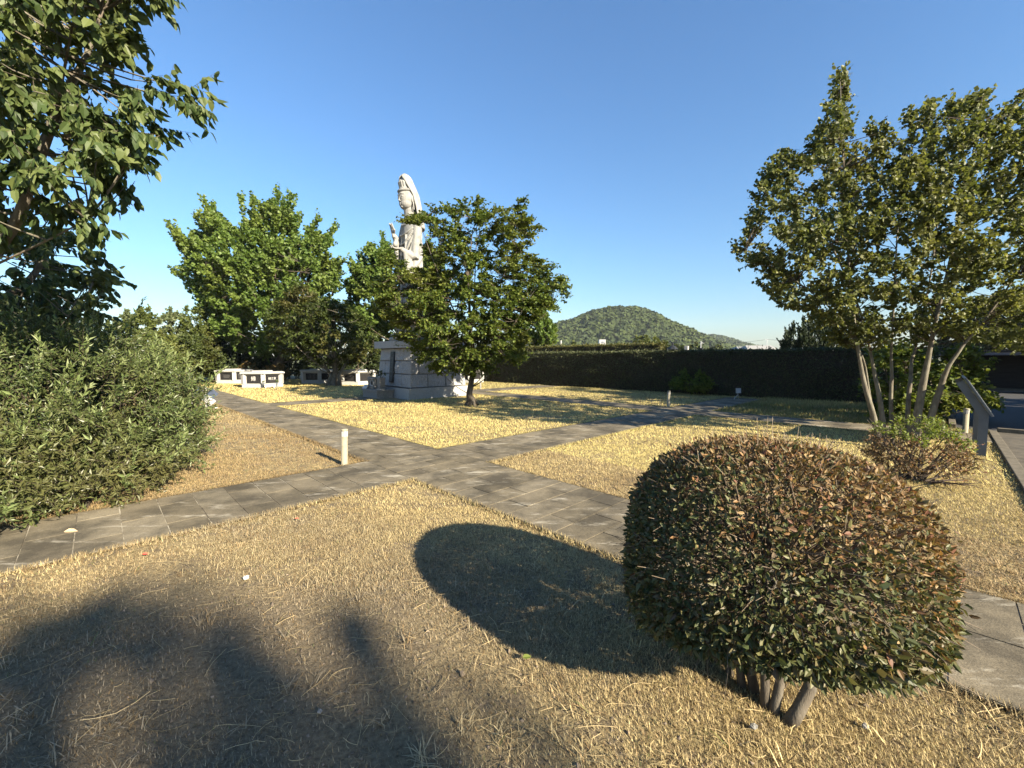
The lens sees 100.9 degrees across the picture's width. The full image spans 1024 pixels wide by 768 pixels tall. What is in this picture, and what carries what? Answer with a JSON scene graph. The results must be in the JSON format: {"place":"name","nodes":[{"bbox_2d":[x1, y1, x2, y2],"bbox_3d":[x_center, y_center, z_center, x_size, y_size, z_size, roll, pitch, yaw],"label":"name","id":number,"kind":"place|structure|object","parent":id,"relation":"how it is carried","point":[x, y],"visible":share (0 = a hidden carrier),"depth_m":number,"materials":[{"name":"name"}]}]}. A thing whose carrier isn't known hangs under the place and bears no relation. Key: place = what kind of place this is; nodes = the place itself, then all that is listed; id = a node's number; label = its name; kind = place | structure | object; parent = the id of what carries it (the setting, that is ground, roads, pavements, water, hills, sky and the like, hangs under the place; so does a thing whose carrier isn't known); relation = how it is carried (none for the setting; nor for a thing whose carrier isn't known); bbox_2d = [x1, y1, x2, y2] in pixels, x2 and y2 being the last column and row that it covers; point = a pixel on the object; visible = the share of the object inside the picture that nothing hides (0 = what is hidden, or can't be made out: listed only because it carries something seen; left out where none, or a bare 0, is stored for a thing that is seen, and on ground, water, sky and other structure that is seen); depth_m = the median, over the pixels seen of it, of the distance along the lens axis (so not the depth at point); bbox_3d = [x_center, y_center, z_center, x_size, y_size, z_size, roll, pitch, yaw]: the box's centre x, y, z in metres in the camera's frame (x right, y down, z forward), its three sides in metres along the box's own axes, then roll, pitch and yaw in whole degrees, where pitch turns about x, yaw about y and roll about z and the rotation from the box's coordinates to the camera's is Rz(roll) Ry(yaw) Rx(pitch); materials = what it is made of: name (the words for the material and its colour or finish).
{"place":"outdoors","nodes":[
{"label":"outdoors","id":0,"kind":"place"},
{"bbox_2d":[0,359,1023,767],"bbox_3d":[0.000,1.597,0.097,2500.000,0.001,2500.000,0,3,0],"label":"ground","id":1,"kind":"structure","parent":0,"point":[386,755],"depth_m":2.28,"materials":[{"name":"beige plant"}]},
{"bbox_2d":[0,285,125,406],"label":"tall shrub","id":2,"kind":"object","parent":1,"relation":"on","point":[28,302],"visible":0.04,"depth_m":6.69,"materials":[{"name":"green plant"}]},
{"bbox_2d":[0,218,137,391],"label":"leafy tree","id":3,"kind":"object","parent":1,"relation":"on","point":[53,272],"visible":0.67,"depth_m":6.25,"materials":[{"name":"green plant"}]},
{"bbox_2d":[82,320,134,389],"bbox_3d":[-18.054,-1.206,18.974,2.103,3.422,1.977,3,5,41],"label":"tall shrub","id":4,"kind":"object","parent":1,"relation":"on","point":[106,323],"visible":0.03,"depth_m":18.75,"materials":[{"name":"green plant"}]},
{"bbox_2d":[0,0,228,263],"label":"leafy tree","id":5,"kind":"object","parent":1,"relation":"on","point":[97,135],"visible":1,"depth_m":3.51,"materials":[{"name":"green plant"}]},
{"bbox_2d":[0,292,228,529],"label":"willowy shrub","id":6,"kind":"object","parent":1,"relation":"on","point":[48,457],"visible":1,"depth_m":4.88,"materials":[{"name":"green plant"}]},
{"bbox_2d":[109,308,133,366],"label":"tall shrub","id":7,"kind":"object","parent":1,"relation":"on","point":[126,314],"visible":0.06,"depth_m":26.65,"materials":[{"name":"green plant"}]},
{"bbox_2d":[118,303,167,353],"bbox_3d":[-23.356,-2.558,26.889,2.974,5.169,3.113,0,3,0],"label":"tall shrub","id":8,"kind":"object","parent":1,"relation":"on","point":[144,317],"visible":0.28,"depth_m":26.44,"materials":[{"name":"green plant"}]},
{"bbox_2d":[117,331,195,379],"bbox_3d":[-20.187,-1.406,23.942,3.793,3.222,3.671,0,3,0],"label":"tall shrub","id":9,"kind":"object","parent":1,"relation":"on","point":[167,338],"visible":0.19,"depth_m":24.04,"materials":[{"name":"green plant"}]},
{"bbox_2d":[152,306,188,349],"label":"tall shrub","id":10,"kind":"object","parent":1,"relation":"on","point":[170,317],"visible":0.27,"depth_m":27.66,"materials":[{"name":"green plant"}]},
{"bbox_2d":[168,304,221,372],"bbox_3d":[-21.554,-2.785,28.978,3.119,5.371,3.030,0,3,0],"label":"tall shrub","id":11,"kind":"object","parent":1,"relation":"on","point":[201,328],"visible":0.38,"depth_m":28.44,"materials":[{"name":"green plant"}]},
{"bbox_2d":[173,333,228,380],"bbox_3d":[-19.892,-1.623,26.480,3.845,3.349,3.800,0,3,0],"label":"tall shrub","id":12,"kind":"object","parent":1,"relation":"on","point":[202,348],"visible":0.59,"depth_m":26.19,"materials":[{"name":"green plant"}]},
{"bbox_2d":[202,389,217,408],"bbox_3d":[-9.652,0.485,13.519,0.431,0.663,0.491,-3,5,-41],"label":"floodlight","id":13,"kind":"object","parent":1,"relation":"on","point":[211,400],"visible":0.56,"depth_m":13.41,"materials":[{"name":"metal"}]},
{"bbox_2d":[196,325,230,376],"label":"dark shrub","id":14,"kind":"object","parent":1,"relation":"on","point":[223,342],"visible":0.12,"depth_m":32.38,"materials":[{"name":"green plant"}]},
{"bbox_2d":[208,344,247,379],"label":"dark shrub","id":15,"kind":"object","parent":1,"relation":"on","point":[233,354],"visible":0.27,"depth_m":30.68,"materials":[{"name":"green plant"}]},
{"bbox_2d":[214,369,253,383],"bbox_3d":[-18.228,-0.543,27.818,2.148,0.925,2.480,-2,4,-31],"label":"hexagonal tomb","id":16,"kind":"object","parent":1,"relation":"on","point":[227,376],"visible":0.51,"depth_m":26.92,"materials":[{"name":"white stone"}]},
{"bbox_2d":[237,361,257,369],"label":"azalea bush","id":17,"kind":"object","parent":1,"relation":"on","point":[245,364],"visible":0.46,"depth_m":29.36,"materials":[{"name":"green plant"}]},
{"bbox_2d":[227,350,269,369],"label":"dark shrub","id":18,"kind":"object","parent":1,"relation":"on","point":[259,365],"visible":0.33,"depth_m":31.57,"materials":[{"name":"green plant"}]},
{"bbox_2d":[163,182,349,370],"bbox_3d":[-18.465,-7.288,30.864,14.848,14.330,8.851,2,4,26],"label":"ginkgo tree","id":19,"kind":"object","parent":1,"relation":"on","point":[272,266],"visible":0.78,"depth_m":28.61,"materials":[{"name":"green plant"}]},
{"bbox_2d":[240,370,284,387],"bbox_3d":[-14.115,-0.307,23.925,2.148,0.925,2.480,-2,4,-32],"label":"hexagonal tomb","id":20,"kind":"object","parent":1,"relation":"on","point":[253,378],"visible":0.99,"depth_m":23.06,"materials":[{"name":"white stone"}]},
{"bbox_2d":[265,363,291,379],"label":"azalea bush","id":21,"kind":"object","parent":1,"relation":"on","point":[277,368],"visible":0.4,"depth_m":28.58,"materials":[{"name":"green plant"}]},
{"bbox_2d":[262,355,321,378],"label":"dark shrub","id":22,"kind":"object","parent":1,"relation":"on","point":[296,368],"visible":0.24,"depth_m":31.87,"materials":[{"name":"green plant"}]},
{"bbox_2d":[300,369,332,383],"bbox_3d":[-12.641,-0.531,27.618,2.148,0.925,2.480,-2,4,-28],"label":"hexagonal tomb","id":23,"kind":"object","parent":1,"relation":"on","point":[313,376],"visible":0.73,"depth_m":26.72,"materials":[{"name":"white stone"}]},
{"bbox_2d":[262,282,382,385],"bbox_3d":[-11.010,-2.878,24.384,7.479,6.116,6.348,0,3,0],"label":"maple tree","id":24,"kind":"object","parent":1,"relation":"on","point":[292,341],"visible":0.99,"depth_m":23.46,"materials":[{"name":"green plant"}]},
{"bbox_2d":[296,347,350,374],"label":"dark shrub","id":25,"kind":"object","parent":1,"relation":"on","point":[310,365],"visible":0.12,"depth_m":31.96,"materials":[{"name":"green plant"}]},
{"bbox_2d":[341,429,347,464],"bbox_3d":[-2.514,0.944,6.347,0.104,0.550,0.104,0,3,-23],"label":"bollard light","id":26,"kind":"object","parent":1,"relation":"on","point":[344,446],"visible":0.98,"depth_m":6.31,"materials":[{"name":"paint"}]},
{"bbox_2d":[329,345,379,372],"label":"dark shrub","id":27,"kind":"object","parent":1,"relation":"on","point":[372,366],"visible":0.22,"depth_m":32.01,"materials":[{"name":"green plant"}]},
{"bbox_2d":[341,369,375,384],"bbox_3d":[-9.550,-0.446,26.221,2.148,0.925,2.480,-1,4,-20],"label":"hexagonal tomb","id":28,"kind":"object","parent":1,"relation":"on","point":[358,376],"visible":0.64,"depth_m":25.37,"materials":[{"name":"white stone"}]},
{"bbox_2d":[363,351,380,375],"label":"dark shrub","id":29,"kind":"object","parent":1,"relation":"on","point":[377,361],"visible":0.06,"depth_m":32.77,"materials":[{"name":"green plant"}]},
{"bbox_2d":[362,388,393,398],"bbox_3d":[-5.478,0.375,17.266,0.770,0.367,1.320,-3,5,-44],"label":"altar step","id":30,"kind":"object","parent":1,"relation":"on","point":[386,393],"visible":0.88,"depth_m":16.86,"materials":[{"name":"stone"}]},
{"bbox_2d":[367,368,375,387],"bbox_3d":[-5.803,-0.242,17.468,0.328,0.836,0.375,-2,4,-31],"label":"flower vase","id":31,"kind":"object","parent":30,"relation":"on","point":[371,374],"visible":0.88,"depth_m":17.45,"materials":[{"name":"stone"}]},
{"bbox_2d":[368,378,377,388],"bbox_3d":[-5.585,-0.026,17.165,0.340,0.442,0.500,-3,5,-44],"label":"incense burner","id":32,"kind":"object","parent":30,"relation":"on","point":[373,383],"visible":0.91,"depth_m":17.01,"materials":[{"name":"stone"}]},
{"bbox_2d":[375,370,385,388],"bbox_3d":[-5.263,-0.183,16.932,0.403,0.783,0.426,2,4,24],"label":"flower vase","id":33,"kind":"object","parent":30,"relation":"on","point":[380,382],"visible":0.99,"depth_m":16.85,"materials":[{"name":"stone"}]},
{"bbox_2d":[340,230,451,344],"bbox_3d":[-8.892,-6.395,32.819,9.597,12.133,8.206,0,3,0],"label":"ginkgo tree","id":34,"kind":"object","parent":1,"relation":"on","point":[356,284],"visible":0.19,"depth_m":31.18,"materials":[{"name":"green plant"}]},
{"bbox_2d":[374,340,467,399],"bbox_3d":[-3.945,-0.672,18.427,3.114,2.322,3.114,-3,5,-44],"label":"statue pedestal","id":35,"kind":"object","parent":1,"relation":"on","point":[407,377],"visible":0.73,"depth_m":17.19,"materials":[{"name":"stone"}]},
{"bbox_2d":[389,173,427,340],"bbox_3d":[-4.248,-5.255,17.852,2.092,6.893,2.003,-3,5,-44],"label":"statue","id":36,"kind":"object","parent":35,"relation":"on","point":[407,241],"visible":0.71,"depth_m":17.36,"materials":[{"name":"stone"}]},
{"bbox_2d":[365,194,572,405],"bbox_3d":[-1.409,-2.722,14.057,6.940,7.051,4.032,0,3,0],"label":"maple tree","id":37,"kind":"object","parent":1,"relation":"on","point":[433,300],"visible":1,"depth_m":13.39,"materials":[{"name":"green plant"}]},
{"bbox_2d":[465,371,483,382],"bbox_3d":[-2.968,-0.585,28.517,2.148,0.925,2.480,-1,4,-12],"label":"hexagonal tomb","id":38,"kind":"object","parent":1,"relation":"on","point":[477,377],"visible":0.1,"depth_m":27.92,"materials":[{"name":"white stone"}]},
{"bbox_2d":[0,435,1023,767],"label":"loose straw","id":39,"kind":"object","parent":1,"relation":"on","point":[464,665],"visible":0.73,"depth_m":2.04,"materials":[{"name":"beige plant"}]},
{"bbox_2d":[0,517,1023,767],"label":"soil crumbs","id":40,"kind":"object","parent":1,"relation":"on","point":[462,673],"visible":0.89,"depth_m":2.08,"materials":[{"name":"brown soil"}]},
{"bbox_2d":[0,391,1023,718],"bbox_3d":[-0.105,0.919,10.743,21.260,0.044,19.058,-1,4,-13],"label":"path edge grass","id":41,"kind":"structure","parent":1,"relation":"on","point":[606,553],"depth_m":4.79,"materials":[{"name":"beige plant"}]},
{"bbox_2d":[523,654,530,658],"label":"fallen leaf","id":42,"kind":"object","parent":1,"relation":"on","point":[526,656],"visible":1,"depth_m":2.22,"materials":[{"name":"plant"}]},
{"bbox_2d":[526,308,558,345],"bbox_3d":[2.289,-3.909,36.625,3.102,6.673,3.626,3,5,43],"label":"ginkgo tree","id":43,"kind":"object","parent":1,"relation":"on","point":[545,328],"visible":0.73,"depth_m":36.07,"materials":[{"name":"green plant"}]},
{"bbox_2d":[476,340,667,352],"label":"tall hedge","id":44,"kind":"object","parent":1,"relation":"on","point":[599,347],"visible":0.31,"depth_m":27.40,"materials":[{"name":"green plant"}]},
{"bbox_2d":[633,334,649,343],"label":"hill foot tree","id":45,"kind":"object","parent":1,"relation":"on","point":[644,338],"visible":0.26,"depth_m":84.28,"materials":[{"name":"green plant"}]},
{"bbox_2d":[645,335,660,343],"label":"hill foot tree","id":46,"kind":"object","parent":1,"relation":"on","point":[655,338],"visible":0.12,"depth_m":78.93,"materials":[{"name":"green plant"}]},
{"bbox_2d":[667,391,670,406],"bbox_3d":[5.111,0.493,13.798,0.104,0.550,0.104,2,4,33],"label":"bollard light","id":47,"kind":"object","parent":1,"relation":"on","point":[668,398],"visible":0.94,"depth_m":13.76,"materials":[{"name":"paint"}]},
{"bbox_2d":[668,342,677,349],"bbox_3d":[10.592,-1.431,27.965,0.706,2.680,0.706,-2,4,-28],"label":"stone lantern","id":48,"kind":"object","parent":1,"relation":"on","point":[672,347],"visible":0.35,"depth_m":27.74,"materials":[{"name":"grey stone"}]},
{"bbox_2d":[674,344,689,349],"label":"hill foot tree","id":49,"kind":"object","parent":1,"relation":"on","point":[679,346],"visible":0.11,"depth_m":96.83,"materials":[{"name":"green plant"}]},
{"bbox_2d":[668,367,717,394],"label":"hedge shrub","id":50,"kind":"object","parent":1,"relation":"on","point":[676,382],"visible":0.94,"depth_m":18.29,"materials":[{"name":"green plant"}]},
{"bbox_2d":[688,342,705,350],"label":"hill foot tree","id":51,"kind":"object","parent":1,"relation":"on","point":[695,344],"visible":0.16,"depth_m":111.14,"materials":[{"name":"green plant"}]},
{"bbox_2d":[476,344,939,403],"bbox_3d":[2.343,-1.061,25.512,1.232,2.357,32.969,-3,5,-44],"label":"hedge","id":52,"kind":"object","parent":1,"relation":"on","point":[820,373],"visible":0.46,"depth_m":18.33,"materials":[{"name":"green plant"}]},
{"bbox_2d":[707,344,722,350],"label":"hill foot tree","id":53,"kind":"object","parent":1,"relation":"on","point":[720,347],"visible":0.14,"depth_m":118.82,"materials":[{"name":"green plant"}]},
{"bbox_2d":[749,723,757,729],"bbox_3d":[1.040,1.473,1.819,0.034,0.026,0.025,0,3,0],"label":"pebble","id":54,"kind":"object","parent":1,"relation":"on","point":[754,726],"visible":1,"depth_m":1.82,"materials":[{"name":"stone"}]},
{"bbox_2d":[613,417,982,728],"bbox_3d":[1.180,0.830,1.969,1.406,1.378,1.414,0,3,0],"label":"clipped bush","id":55,"kind":"object","parent":1,"relation":"on","point":[763,630],"visible":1,"depth_m":1.58,"materials":[{"name":"green plant"}]},
{"bbox_2d":[776,314,852,350],"bbox_3d":[17.342,-1.984,23.945,5.334,4.274,3.293,0,3,0],"label":"juniper tree","id":56,"kind":"object","parent":1,"relation":"on","point":[806,337],"visible":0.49,"depth_m":22.86,"materials":[{"name":"green plant"}]},
{"bbox_2d":[861,722,868,728],"bbox_3d":[1.522,1.473,1.822,0.026,0.025,0.025,2,4,35],"label":"pebble","id":57,"kind":"object","parent":1,"relation":"on","point":[864,725],"visible":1,"depth_m":1.82,"materials":[{"name":"white stone"}]},
{"bbox_2d":[727,60,1023,448],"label":"katsura tree","id":58,"kind":"object","parent":1,"relation":"on","point":[970,262],"visible":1,"depth_m":6.92,"materials":[{"name":"green plant"}]},
{"bbox_2d":[853,412,987,491],"bbox_3d":[5.345,0.829,5.598,1.307,0.890,1.306,-2,4,-26],"label":"ragged shrub","id":59,"kind":"object","parent":1,"relation":"on","point":[955,452],"visible":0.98,"depth_m":5.40,"materials":[{"name":"green plant"}]},
{"bbox_2d":[856,337,1005,423],"bbox_3d":[10.291,-0.059,10.390,4.278,2.220,2.490,0,3,0],"label":"young tree","id":60,"kind":"object","parent":1,"relation":"on","point":[972,370],"visible":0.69,"depth_m":9.89,"materials":[{"name":"green plant"}]},
{"bbox_2d":[948,408,955,427],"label":"kerb","id":61,"kind":"structure","parent":1,"relation":"on","point":[951,417],"depth_m":10.27,"materials":[{"name":"grey concrete"}]},
{"bbox_2d":[934,336,1007,362],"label":"dark tree","id":62,"kind":"object","parent":1,"relation":"on","point":[943,345],"visible":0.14,"depth_m":44.34,"materials":[{"name":"green plant"}]},
{"bbox_2d":[955,375,993,456],"bbox_3d":[8.170,0.507,7.526,1.662,1.280,0.442,-3,5,-44],"label":"information panel","id":63,"kind":"object","parent":1,"relation":"on","point":[980,425],"visible":0.97,"depth_m":6.94,"materials":[{"name":"grey paint"}]},
{"bbox_2d":[956,287,1023,350],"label":"dark tree","id":64,"kind":"object","parent":1,"relation":"on","point":[987,347],"visible":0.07,"depth_m":40.34,"materials":[{"name":"green plant"}]},
{"bbox_2d":[988,430,1023,491],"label":"kerb","id":65,"kind":"structure","parent":1,"relation":"on","point":[1013,464],"depth_m":6.57,"materials":[{"name":"grey concrete"}]},
{"bbox_2d":[997,428,1023,433],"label":"kerb","id":66,"kind":"structure","parent":1,"relation":"on","point":[1009,430],"depth_m":8.99,"materials":[{"name":"grey concrete"}]},
{"bbox_2d":[0,385,1023,712],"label":"path","id":67,"kind":"structure","parent":0,"point":[588,517],"depth_m":4.75,"materials":[{"name":"grey stone"}]},
{"bbox_2d":[64,528,76,532],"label":"fallen leaf","id":68,"kind":"object","parent":67,"relation":"on","point":[70,530],"visible":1,"depth_m":3.83,"materials":[{"name":"plant"}]},
{"bbox_2d":[734,388,740,398],"bbox_3d":[8.647,0.392,16.284,0.323,0.462,0.138,0,3,0],"label":"lamp on arm","id":69,"kind":"object","parent":67,"relation":"on","point":[738,390],"visible":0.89,"depth_m":16.24},
{"bbox_2d":[962,408,969,432],"bbox_3d":[9.607,0.786,8.954,0.104,0.550,0.104,-2,4,-25],"label":"bollard light","id":70,"kind":"object","parent":67,"relation":"on","point":[965,424],"visible":0.95,"depth_m":8.92,"materials":[{"name":"paint"}]},
{"bbox_2d":[0,0,1023,358],"label":"sky","id":71,"kind":"structure","parent":0,"point":[637,133],"materials":[{"name":"blue"}]},
{"bbox_2d":[598,339,605,343],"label":"white building","id":72,"kind":"structure","parent":0,"point":[601,341],"depth_m":248.92,"materials":[{"name":"concrete"}]},
{"bbox_2d":[742,345,775,351],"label":"house","id":73,"kind":"structure","parent":0,"point":[754,347],"depth_m":119.63,"materials":[{"name":"tile"}]},
{"bbox_2d":[951,390,1023,430],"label":"road","id":74,"kind":"structure","parent":0,"point":[1012,417],"depth_m":11.82,"materials":[{"name":"grey asphalt"}]},
{"bbox_2d":[939,350,1023,391],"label":"dark shed","id":75,"kind":"structure","parent":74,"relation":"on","point":[1007,374],"depth_m":20.16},
{"bbox_2d":[998,432,1023,467],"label":"pavement","id":76,"kind":"structure","parent":0,"point":[1014,443],"depth_m":7.91,"materials":[{"name":"grey concrete"}]},
{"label":"distant hill","id":77,"kind":"structure","parent":0,"visible":0},
{"bbox_2d":[689,327,775,349],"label":"distant hill woods","id":78,"kind":"object","parent":77,"relation":"on","point":[731,340],"visible":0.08,"depth_m":810.03,"materials":[{"name":"green plant"}]},
{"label":"hill","id":79,"kind":"structure","parent":0,"visible":0},
{"bbox_2d":[526,305,739,349],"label":"hill woods","id":80,"kind":"object","parent":79,"relation":"on","point":[618,324],"visible":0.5,"depth_m":385.01,"materials":[{"name":"green plant"}]}
]}

